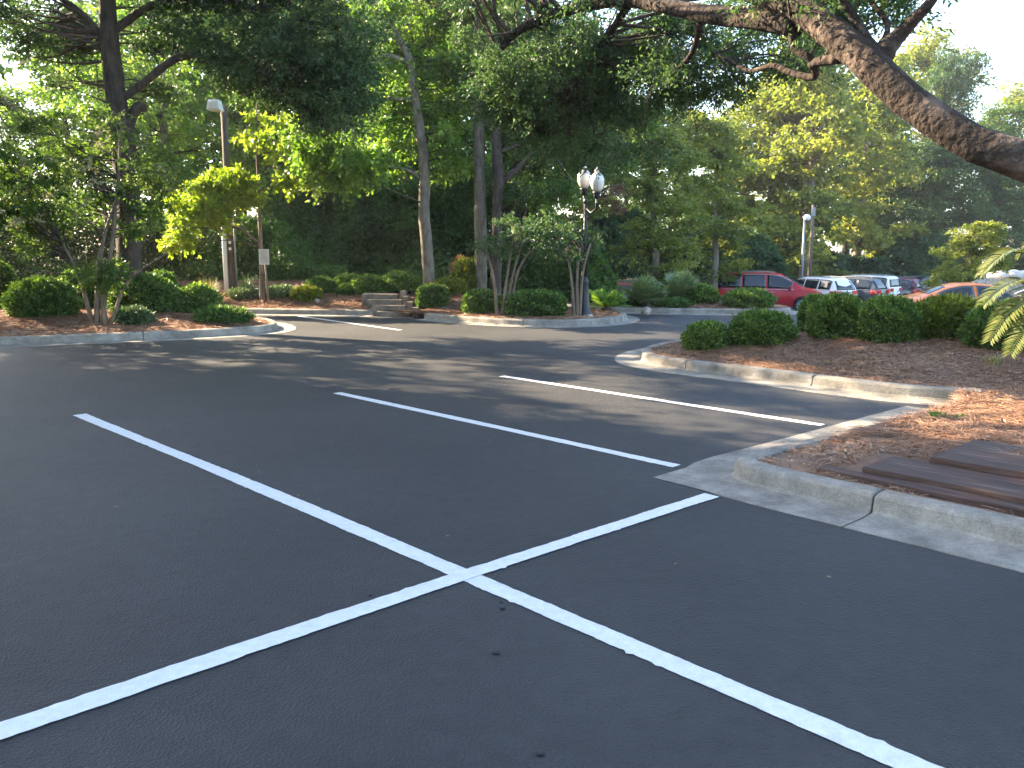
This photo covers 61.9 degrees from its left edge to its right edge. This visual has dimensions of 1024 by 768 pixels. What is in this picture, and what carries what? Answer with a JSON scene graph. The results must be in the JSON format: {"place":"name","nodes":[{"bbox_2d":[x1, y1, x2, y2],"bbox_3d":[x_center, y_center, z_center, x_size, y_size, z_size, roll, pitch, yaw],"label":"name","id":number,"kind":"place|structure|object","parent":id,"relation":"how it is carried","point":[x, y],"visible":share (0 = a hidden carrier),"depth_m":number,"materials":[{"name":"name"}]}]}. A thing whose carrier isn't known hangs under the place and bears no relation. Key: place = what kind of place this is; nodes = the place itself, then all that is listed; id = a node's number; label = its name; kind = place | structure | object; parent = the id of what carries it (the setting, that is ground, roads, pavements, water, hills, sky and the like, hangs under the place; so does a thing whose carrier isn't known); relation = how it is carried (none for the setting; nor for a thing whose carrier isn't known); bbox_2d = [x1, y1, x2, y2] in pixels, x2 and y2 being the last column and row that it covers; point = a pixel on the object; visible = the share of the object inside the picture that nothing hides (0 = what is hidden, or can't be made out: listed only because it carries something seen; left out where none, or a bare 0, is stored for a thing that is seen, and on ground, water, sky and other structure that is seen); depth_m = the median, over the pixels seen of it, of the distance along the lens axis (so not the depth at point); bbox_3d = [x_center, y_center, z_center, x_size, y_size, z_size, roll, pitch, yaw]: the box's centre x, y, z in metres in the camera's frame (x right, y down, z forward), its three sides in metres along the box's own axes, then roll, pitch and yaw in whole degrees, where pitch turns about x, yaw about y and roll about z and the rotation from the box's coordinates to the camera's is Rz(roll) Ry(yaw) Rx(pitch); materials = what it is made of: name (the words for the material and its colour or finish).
{"place":"outdoors","nodes":[
{"label":"outdoors","id":0,"kind":"place"},
{"bbox_2d":[0,306,271,336],"bbox_3d":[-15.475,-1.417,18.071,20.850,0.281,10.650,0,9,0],"label":"mulch bed","id":1,"kind":"object","parent":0,"point":[88,325],"visible":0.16,"depth_m":16.54,"materials":[{"name":"brown plant"}]},
{"bbox_2d":[0,257,19,306],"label":"clipped shrub","id":2,"kind":"object","parent":1,"relation":"on","point":[8,275],"visible":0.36,"depth_m":19.18,"materials":[{"name":"green plant"}]},
{"bbox_2d":[0,273,83,318],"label":"clipped shrub","id":3,"kind":"object","parent":1,"relation":"on","point":[37,296],"visible":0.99,"depth_m":16.89,"materials":[{"name":"green plant"}]},
{"bbox_2d":[0,94,195,325],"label":"crepe myrtle","id":4,"kind":"object","parent":1,"relation":"on","point":[90,169],"visible":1,"depth_m":16.22,"materials":[{"name":"green plant"}]},
{"bbox_2d":[109,303,155,325],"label":"clipped shrub","id":5,"kind":"object","parent":1,"relation":"on","point":[130,315],"visible":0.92,"depth_m":16.81,"materials":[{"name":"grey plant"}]},
{"bbox_2d":[107,271,183,313],"bbox_3d":[-7.925,-1.964,18.404,1.592,0.994,1.491,4,10,24],"label":"clipped shrub","id":6,"kind":"object","parent":1,"relation":"on","point":[152,291],"visible":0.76,"depth_m":17.97,"materials":[{"name":"green plant"}]},
{"bbox_2d":[172,280,224,313],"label":"clipped shrub","id":7,"kind":"object","parent":1,"relation":"on","point":[195,297],"visible":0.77,"depth_m":18.43,"materials":[{"name":"green plant"}]},
{"bbox_2d":[0,0,412,288],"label":"dark oak","id":8,"kind":"object","parent":1,"relation":"on","point":[324,71],"visible":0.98,"depth_m":17.56,"materials":[{"name":"green plant"}]},
{"bbox_2d":[191,304,255,324],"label":"clipped shrub","id":9,"kind":"object","parent":1,"relation":"on","point":[224,314],"visible":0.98,"depth_m":17.35,"materials":[{"name":"green plant"}]},
{"bbox_2d":[107,278,624,319],"bbox_3d":[-10.625,-2.420,23.657,26.550,0.768,10.200,0,9,0],"label":"mulch bed","id":10,"kind":"object","parent":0,"point":[337,300],"visible":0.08,"depth_m":22.88,"materials":[{"name":"brown plant"}]},
{"bbox_2d":[0,186,348,281],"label":"undergrowth","id":11,"kind":"object","parent":10,"relation":"on","point":[288,261],"visible":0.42,"depth_m":25.77,"materials":[{"name":"green plant"}]},
{"bbox_2d":[206,99,237,292],"bbox_3d":[-7.880,-5.013,23.299,0.461,5.224,0.608,0,9,0],"label":"light pole","id":12,"kind":"object","parent":10,"relation":"on","point":[228,250],"visible":0.58,"depth_m":23.56,"materials":[{"name":"grey metal"}]},
{"bbox_2d":[155,103,323,299],"bbox_3d":[-7.047,-4.900,22.641,4.642,5.435,2.235,-3,10,-18],"label":"young maple","id":13,"kind":"object","parent":10,"relation":"on","point":[215,198],"visible":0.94,"depth_m":22.08,"materials":[{"name":"green plant"}]},
{"bbox_2d":[225,285,258,300],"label":"clipped shrub","id":14,"kind":"object","parent":10,"relation":"on","point":[241,292],"visible":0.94,"depth_m":23.30,"materials":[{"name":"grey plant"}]},
{"bbox_2d":[289,283,323,300],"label":"clipped shrub","id":15,"kind":"object","parent":10,"relation":"on","point":[306,292],"visible":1,"depth_m":22.90,"materials":[{"name":"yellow plant"}]},
{"bbox_2d":[303,275,335,293],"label":"clipped shrub","id":16,"kind":"object","parent":10,"relation":"on","point":[326,284],"visible":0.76,"depth_m":23.37,"materials":[{"name":"green plant"}]},
{"bbox_2d":[351,273,381,294],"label":"clipped shrub","id":17,"kind":"object","parent":10,"relation":"on","point":[367,283],"visible":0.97,"depth_m":23.05,"materials":[{"name":"green plant"}]},
{"bbox_2d":[270,0,473,284],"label":"maple tree","id":18,"kind":"object","parent":10,"relation":"on","point":[360,169],"visible":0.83,"depth_m":22.11,"materials":[{"name":"green plant"}]},
{"bbox_2d":[380,270,417,292],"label":"clipped shrub","id":19,"kind":"object","parent":10,"relation":"on","point":[395,281],"visible":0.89,"depth_m":23.03,"materials":[{"name":"green plant"}]},
{"bbox_2d":[415,283,450,308],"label":"clipped shrub","id":20,"kind":"object","parent":10,"relation":"on","point":[432,295],"visible":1,"depth_m":21.40,"materials":[{"name":"green plant"}]},
{"bbox_2d":[430,275,467,295],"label":"clipped shrub","id":21,"kind":"object","parent":10,"relation":"on","point":[454,284],"visible":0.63,"depth_m":22.48,"materials":[{"name":"green plant"}]},
{"bbox_2d":[450,256,477,289],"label":"clipped shrub","id":22,"kind":"object","parent":10,"relation":"on","point":[463,268],"visible":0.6,"depth_m":23.08,"materials":[{"name":"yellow plant"}]},
{"bbox_2d":[372,0,574,288],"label":"willow oak","id":23,"kind":"object","parent":10,"relation":"on","point":[479,198],"visible":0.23,"depth_m":22.51,"materials":[{"name":"green plant"}]},
{"bbox_2d":[460,288,499,314],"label":"clipped shrub","id":24,"kind":"object","parent":10,"relation":"on","point":[479,300],"visible":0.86,"depth_m":20.02,"materials":[{"name":"green plant"}]},
{"bbox_2d":[461,210,573,315],"bbox_3d":[0.106,-2.718,19.300,2.523,2.468,1.902,0,9,0],"label":"crepe myrtle","id":25,"kind":"object","parent":10,"relation":"on","point":[527,229],"visible":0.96,"depth_m":19.17,"materials":[{"name":"green plant"}]},
{"bbox_2d":[498,288,569,316],"bbox_3d":[0.499,-1.923,20.033,1.757,0.677,1.884,0,9,0],"label":"clipped shrub","id":26,"kind":"object","parent":10,"relation":"on","point":[533,302],"visible":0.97,"depth_m":19.38,"materials":[{"name":"green plant"}]},
{"bbox_2d":[456,0,667,294],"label":"willow oak","id":27,"kind":"object","parent":10,"relation":"on","point":[501,178],"visible":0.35,"depth_m":22.49,"materials":[{"name":"green plant"}]},
{"bbox_2d":[532,209,610,316],"bbox_3d":[1.361,-2.746,19.543,1.821,2.494,1.873,0,9,0],"label":"crepe myrtle","id":28,"kind":"object","parent":10,"relation":"on","point":[576,300],"visible":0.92,"depth_m":19.48,"materials":[{"name":"green plant"}]},
{"bbox_2d":[577,166,603,314],"bbox_3d":[1.761,-3.234,19.510,0.361,3.545,0.855,-5,10,-28],"label":"lamp post","id":29,"kind":"object","parent":10,"relation":"on","point":[585,181],"visible":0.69,"depth_m":19.48,"materials":[{"name":"grey metal"}]},
{"bbox_2d":[589,289,631,310],"bbox_3d":[2.374,-2.026,21.130,1.235,0.694,1.265,0,9,0],"label":"sago palm","id":30,"kind":"object","parent":10,"relation":"on","point":[608,301],"visible":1,"depth_m":20.98,"materials":[{"name":"green plant"}]},
{"bbox_2d":[0,309,1023,767],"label":"asphalt lot","id":31,"kind":"structure","parent":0,"point":[122,559],"depth_m":4.49,"materials":[{"name":"grey asphalt"}]},
{"bbox_2d":[0,317,295,347],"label":"kerb","id":32,"kind":"structure","parent":31,"relation":"on","point":[273,327],"depth_m":15.87,"materials":[{"name":"concrete"}]},
{"bbox_2d":[244,308,373,316],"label":"kerb","id":33,"kind":"structure","parent":31,"relation":"on","point":[315,312],"depth_m":21.74,"materials":[{"name":"concrete"}]},
{"bbox_2d":[0,493,717,739],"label":"parking line","id":34,"kind":"object","parent":31,"relation":"on","point":[57,711],"visible":1,"depth_m":3.77,"materials":[{"name":"white paint"}]},
{"bbox_2d":[362,290,419,316],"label":"concrete steps","id":35,"kind":"structure","parent":31,"relation":"on","point":[380,304],"depth_m":21.85,"materials":[{"name":"grey concrete"}]},
{"bbox_2d":[334,392,679,466],"bbox_3d":[-0.389,0.373,8.403,0.131,0.001,4.804,-9,13,-44],"label":"parking line","id":36,"kind":"object","parent":31,"relation":"on","point":[637,457],"visible":1,"depth_m":7.92,"materials":[{"name":"white paint"}]},
{"bbox_2d":[73,414,943,767],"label":"parking line","id":37,"kind":"object","parent":31,"relation":"on","point":[877,750],"visible":1,"depth_m":3.79,"materials":[{"name":"white paint"}]},
{"bbox_2d":[416,306,639,327],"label":"kerb","id":38,"kind":"structure","parent":31,"relation":"on","point":[623,318],"depth_m":18.98,"materials":[{"name":"concrete"}]},
{"bbox_2d":[499,376,823,425],"bbox_3d":[1.432,0.145,9.827,0.134,0.001,4.474,-9,13,-44],"label":"parking line","id":39,"kind":"object","parent":31,"relation":"on","point":[758,415],"visible":1,"depth_m":9.45,"materials":[{"name":"white paint"}]},
{"bbox_2d":[566,304,797,315],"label":"kerb","id":40,"kind":"structure","parent":31,"relation":"on","point":[679,311],"depth_m":22.06,"materials":[{"name":"concrete"}]},
{"bbox_2d":[654,460,766,497],"bbox_3d":[1.630,0.643,6.713,0.872,0.001,1.950,3,10,19],"label":"kerb apron","id":41,"kind":"object","parent":31,"relation":"on","point":[677,476],"visible":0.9,"depth_m":6.34,"materials":[{"name":"concrete"}]},
{"bbox_2d":[718,271,822,310],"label":"minivan","id":42,"kind":"object","parent":31,"relation":"on","point":[787,291],"visible":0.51,"depth_m":41.30,"materials":[{"name":"red paint"}]},
{"bbox_2d":[615,339,981,405],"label":"kerb","id":43,"kind":"structure","parent":31,"relation":"on","point":[645,358],"depth_m":10.69,"materials":[{"name":"concrete"}]},
{"bbox_2d":[795,276,857,294],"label":"parked suv","id":44,"kind":"object","parent":31,"relation":"on","point":[826,284],"visible":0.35,"depth_m":44.56,"materials":[{"name":"white paint"}]},
{"bbox_2d":[733,406,925,453],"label":"kerb","id":45,"kind":"structure","parent":31,"relation":"on","point":[811,437],"depth_m":7.91,"materials":[{"name":"concrete"}]},
{"bbox_2d":[683,445,1023,572],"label":"kerb","id":46,"kind":"structure","parent":31,"relation":"on","point":[982,536],"depth_m":5.42,"materials":[{"name":"concrete"}]},
{"bbox_2d":[834,276,889,302],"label":"parked suv","id":47,"kind":"object","parent":31,"relation":"on","point":[866,287],"visible":0.25,"depth_m":46.09,"materials":[{"name":"grey paint"}]},
{"bbox_2d":[847,274,902,295],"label":"parked suv","id":48,"kind":"object","parent":31,"relation":"on","point":[892,283],"visible":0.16,"depth_m":49.96,"materials":[{"name":"white paint"}]},
{"bbox_2d":[902,282,1021,302],"bbox_3d":[14.004,-2.357,25.955,4.650,1.462,2.198,1,9,6],"label":"parked car","id":49,"kind":"object","parent":31,"relation":"on","point":[972,289],"visible":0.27,"depth_m":25.33,"materials":[{"name":"orange paint"}]},
{"bbox_2d":[0,0,1023,250],"label":"sky","id":50,"kind":"structure","parent":0,"point":[996,26],"materials":[{"name":"white"}]},
{"bbox_2d":[7,248,1023,309],"bbox_3d":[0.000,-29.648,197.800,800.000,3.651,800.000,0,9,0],"label":"ground","id":51,"kind":"structure","parent":0,"point":[627,281],"depth_m":36.50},
{"bbox_2d":[0,82,87,276],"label":"broadleaf tree","id":52,"kind":"object","parent":51,"relation":"on","point":[4,96],"visible":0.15,"depth_m":30.66,"materials":[{"name":"green plant"}]},
{"bbox_2d":[0,38,163,267],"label":"broadleaf tree","id":53,"kind":"object","parent":51,"relation":"on","point":[41,99],"visible":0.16,"depth_m":31.03,"materials":[{"name":"green plant"}]},
{"bbox_2d":[22,0,273,270],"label":"broadleaf tree","id":54,"kind":"object","parent":51,"relation":"on","point":[144,120],"visible":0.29,"depth_m":29.37,"materials":[{"name":"green plant"}]},
{"bbox_2d":[39,0,260,210],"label":"evergreen oak","id":55,"kind":"object","parent":51,"relation":"on","point":[94,2],"visible":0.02,"depth_m":36.82,"materials":[{"name":"green plant"}]},
{"bbox_2d":[122,5,321,252],"bbox_3d":[-11.625,-12.225,36.565,9.108,13.386,10.280,7,11,36],"label":"broadleaf tree","id":56,"kind":"object","parent":51,"relation":"on","point":[235,120],"visible":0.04,"depth_m":35.53,"materials":[{"name":"green plant"}]},
{"bbox_2d":[142,0,357,213],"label":"broadleaf tree","id":57,"kind":"object","parent":51,"relation":"on","point":[190,116],"visible":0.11,"depth_m":29.77,"materials":[{"name":"green plant"}]},
{"bbox_2d":[317,0,467,270],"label":"broadleaf tree","id":58,"kind":"object","parent":51,"relation":"on","point":[403,130],"visible":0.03,"depth_m":32.11,"materials":[{"name":"green plant"}]},
{"bbox_2d":[254,161,621,301],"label":"undergrowth","id":59,"kind":"object","parent":51,"relation":"on","point":[377,216],"visible":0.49,"depth_m":29.82,"materials":[{"name":"green plant"}]},
{"bbox_2d":[397,5,544,192],"bbox_3d":[-1.403,-9.388,32.267,6.564,10.754,6.064,3,10,19],"label":"broadleaf tree","id":60,"kind":"object","parent":51,"relation":"on","point":[488,158],"visible":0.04,"depth_m":31.11,"materials":[{"name":"green plant"}]},
{"bbox_2d":[541,130,640,247],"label":"sweetgum tree","id":61,"kind":"object","parent":51,"relation":"on","point":[599,212],"visible":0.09,"depth_m":42.33,"materials":[{"name":"green plant"}]},
{"bbox_2d":[582,101,683,278],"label":"broadleaf tree","id":62,"kind":"object","parent":51,"relation":"on","point":[666,175],"visible":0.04,"depth_m":55.83,"materials":[{"name":"green plant"}]},
{"bbox_2d":[601,108,721,284],"bbox_3d":[5.591,-6.907,32.251,3.888,7.291,4.696,-4,10,-22],"label":"sweetgum tree","id":63,"kind":"object","parent":51,"relation":"on","point":[658,242],"visible":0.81,"depth_m":32.07,"materials":[{"name":"green plant"}]},
{"bbox_2d":[571,201,792,282],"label":"undergrowth","id":64,"kind":"object","parent":51,"relation":"on","point":[764,253],"visible":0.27,"depth_m":45.38,"materials":[{"name":"green plant"}]},
{"bbox_2d":[624,93,760,229],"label":"broadleaf tree","id":65,"kind":"object","parent":51,"relation":"on","point":[673,184],"visible":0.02,"depth_m":59.20,"materials":[{"name":"green plant"}]},
{"bbox_2d":[667,110,782,288],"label":"sweetgum tree","id":66,"kind":"object","parent":51,"relation":"on","point":[719,149],"visible":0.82,"depth_m":40.62,"materials":[{"name":"green plant"}]},
{"bbox_2d":[701,82,792,213],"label":"pine tree","id":67,"kind":"object","parent":51,"relation":"on","point":[748,117],"visible":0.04,"depth_m":69.59,"materials":[{"name":"green plant"}]},
{"bbox_2d":[704,69,848,252],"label":"sweetgum tree","id":68,"kind":"object","parent":51,"relation":"on","point":[757,121],"visible":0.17,"depth_m":57.07,"materials":[{"name":"green plant"}]},
{"bbox_2d":[734,34,887,278],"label":"sweetgum tree","id":69,"kind":"object","parent":51,"relation":"on","point":[814,153],"visible":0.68,"depth_m":53.12,"materials":[{"name":"green plant"}]},
{"bbox_2d":[772,246,879,279],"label":"undergrowth","id":70,"kind":"object","parent":51,"relation":"on","point":[834,272],"visible":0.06,"depth_m":56.92,"materials":[{"name":"green plant"}]},
{"bbox_2d":[802,51,935,273],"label":"sweetgum tree","id":71,"kind":"object","parent":51,"relation":"on","point":[881,120],"visible":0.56,"depth_m":58.55,"materials":[{"name":"green plant"}]},
{"bbox_2d":[722,202,1023,286],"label":"undergrowth","id":72,"kind":"object","parent":51,"relation":"on","point":[915,259],"visible":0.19,"depth_m":58.12,"materials":[{"name":"green plant"}]},
{"bbox_2d":[820,131,940,263],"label":"evergreen oak","id":73,"kind":"object","parent":51,"relation":"on","point":[903,199],"visible":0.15,"depth_m":64.39,"materials":[{"name":"green plant"}]},
{"bbox_2d":[870,137,1005,238],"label":"evergreen oak","id":74,"kind":"object","parent":51,"relation":"on","point":[940,157],"visible":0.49,"depth_m":61.12,"materials":[{"name":"green plant"}]},
{"bbox_2d":[874,20,1001,214],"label":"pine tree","id":75,"kind":"object","parent":51,"relation":"on","point":[923,53],"visible":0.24,"depth_m":73.06,"materials":[{"name":"green plant"}]},
{"bbox_2d":[899,43,993,230],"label":"tree","id":76,"kind":"object","parent":51,"relation":"on","point":[955,84],"visible":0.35,"depth_m":69.89,"materials":[{"name":"green plant"}]},
{"bbox_2d":[915,220,1020,287],"bbox_3d":[15.809,-3.816,29.827,2.613,3.756,3.156,-2,9,-14],"label":"sweetgum tree","id":77,"kind":"object","parent":51,"relation":"on","point":[966,242],"visible":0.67,"depth_m":29.28,"materials":[{"name":"green plant"}]},
{"bbox_2d":[924,98,1023,246],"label":"broadleaf tree","id":78,"kind":"object","parent":51,"relation":"on","point":[1001,123],"visible":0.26,"depth_m":76.49,"materials":[{"name":"green plant"}]},
{"bbox_2d":[943,166,1023,254],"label":"evergreen oak","id":79,"kind":"object","parent":51,"relation":"on","point":[1000,195],"visible":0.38,"depth_m":63.69,"materials":[{"name":"green plant"}]},
{"bbox_2d":[961,72,1023,246],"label":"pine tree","id":80,"kind":"object","parent":51,"relation":"on","point":[1017,92],"visible":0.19,"depth_m":90.49,"materials":[{"name":"green plant"}]},
{"bbox_2d":[438,0,1023,188],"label":"live oak","id":81,"kind":"object","parent":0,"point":[596,68],"visible":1,"depth_m":10.55,"materials":[{"name":"green plant"}]},
{"bbox_2d":[648,330,1023,517],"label":"mulch bed","id":82,"kind":"object","parent":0,"point":[872,458],"visible":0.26,"depth_m":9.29,"materials":[{"name":"brown plant"}]},
{"bbox_2d":[680,318,733,350],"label":"clipped shrub","id":83,"kind":"object","parent":82,"relation":"on","point":[709,334],"visible":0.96,"depth_m":12.66,"materials":[{"name":"green plant"}]},
{"bbox_2d":[726,307,799,346],"bbox_3d":[3.743,-0.860,12.823,1.149,0.624,0.984,0,9,0],"label":"clipped shrub","id":84,"kind":"object","parent":82,"relation":"on","point":[764,326],"visible":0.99,"depth_m":12.54,"materials":[{"name":"green plant"}]},
{"bbox_2d":[795,292,824,331],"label":"clipped shrub","id":85,"kind":"object","parent":82,"relation":"on","point":[802,308],"visible":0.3,"depth_m":13.57,"materials":[{"name":"green plant"}]},
{"bbox_2d":[804,289,862,339],"bbox_3d":[4.837,-1.038,12.648,0.994,0.786,0.937,0,9,0],"label":"clipped shrub","id":86,"kind":"object","parent":82,"relation":"on","point":[831,315],"visible":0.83,"depth_m":12.43,"materials":[{"name":"green plant"}]},
{"bbox_2d":[852,292,924,343],"bbox_3d":[5.389,-0.940,12.175,1.063,0.768,0.946,0,9,0],"label":"clipped shrub","id":87,"kind":"object","parent":82,"relation":"on","point":[889,318],"visible":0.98,"depth_m":11.92,"materials":[{"name":"green plant"}]},
{"bbox_2d":[816,465,1023,516],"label":"timber board","id":88,"kind":"object","parent":82,"relation":"on","point":[1015,508],"visible":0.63,"depth_m":5.50,"materials":[{"name":"brown wood"}]},
{"bbox_2d":[862,456,1023,503],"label":"timber board","id":89,"kind":"object","parent":88,"relation":"on","point":[1002,487],"visible":0.74,"depth_m":5.69,"materials":[{"name":"brown wood"}]},
{"bbox_2d":[916,291,986,339],"bbox_3d":[6.307,-0.948,12.275,1.464,0.808,1.240,0,9,0],"label":"clipped shrub","id":90,"kind":"object","parent":82,"relation":"on","point":[944,314],"visible":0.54,"depth_m":11.92,"materials":[{"name":"green plant"}]},
{"bbox_2d":[930,439,1023,478],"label":"timber board","id":91,"kind":"object","parent":82,"relation":"on","point":[984,456],"visible":0.8,"depth_m":6.05,"materials":[{"name":"brown wood"}]},
{"bbox_2d":[953,297,1023,349],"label":"clipped shrub","id":92,"kind":"object","parent":82,"relation":"on","point":[973,327],"visible":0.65,"depth_m":11.20,"materials":[{"name":"green plant"}]},
{"bbox_2d":[974,240,1023,358],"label":"sago palm","id":93,"kind":"object","parent":82,"relation":"on","point":[1018,251],"visible":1,"depth_m":7.46,"materials":[{"name":"green plant"}]},
{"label":"mulch bed","id":94,"kind":"structure","parent":0,"visible":0},
{"bbox_2d":[622,272,669,307],"bbox_3d":[3.530,-2.411,22.405,1.421,1.060,1.470,0,9,0],"label":"palmetto","id":95,"kind":"object","parent":94,"relation":"on","point":[647,291],"visible":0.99,"depth_m":22.24,"materials":[{"name":"green plant"}]},
{"bbox_2d":[656,268,699,296],"bbox_3d":[4.511,-2.670,23.308,1.360,1.098,1.339,0,9,0],"label":"palmetto","id":96,"kind":"object","parent":94,"relation":"on","point":[678,283],"visible":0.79,"depth_m":23.03,"materials":[{"name":"green plant"}]},
{"bbox_2d":[683,282,722,304],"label":"clipped shrub","id":97,"kind":"object","parent":94,"relation":"on","point":[706,293],"visible":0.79,"depth_m":22.88,"materials":[{"name":"green plant"}]},
{"bbox_2d":[720,286,779,308],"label":"clipped shrub","id":98,"kind":"object","parent":94,"relation":"on","point":[744,297],"visible":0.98,"depth_m":22.15,"materials":[{"name":"green plant"}]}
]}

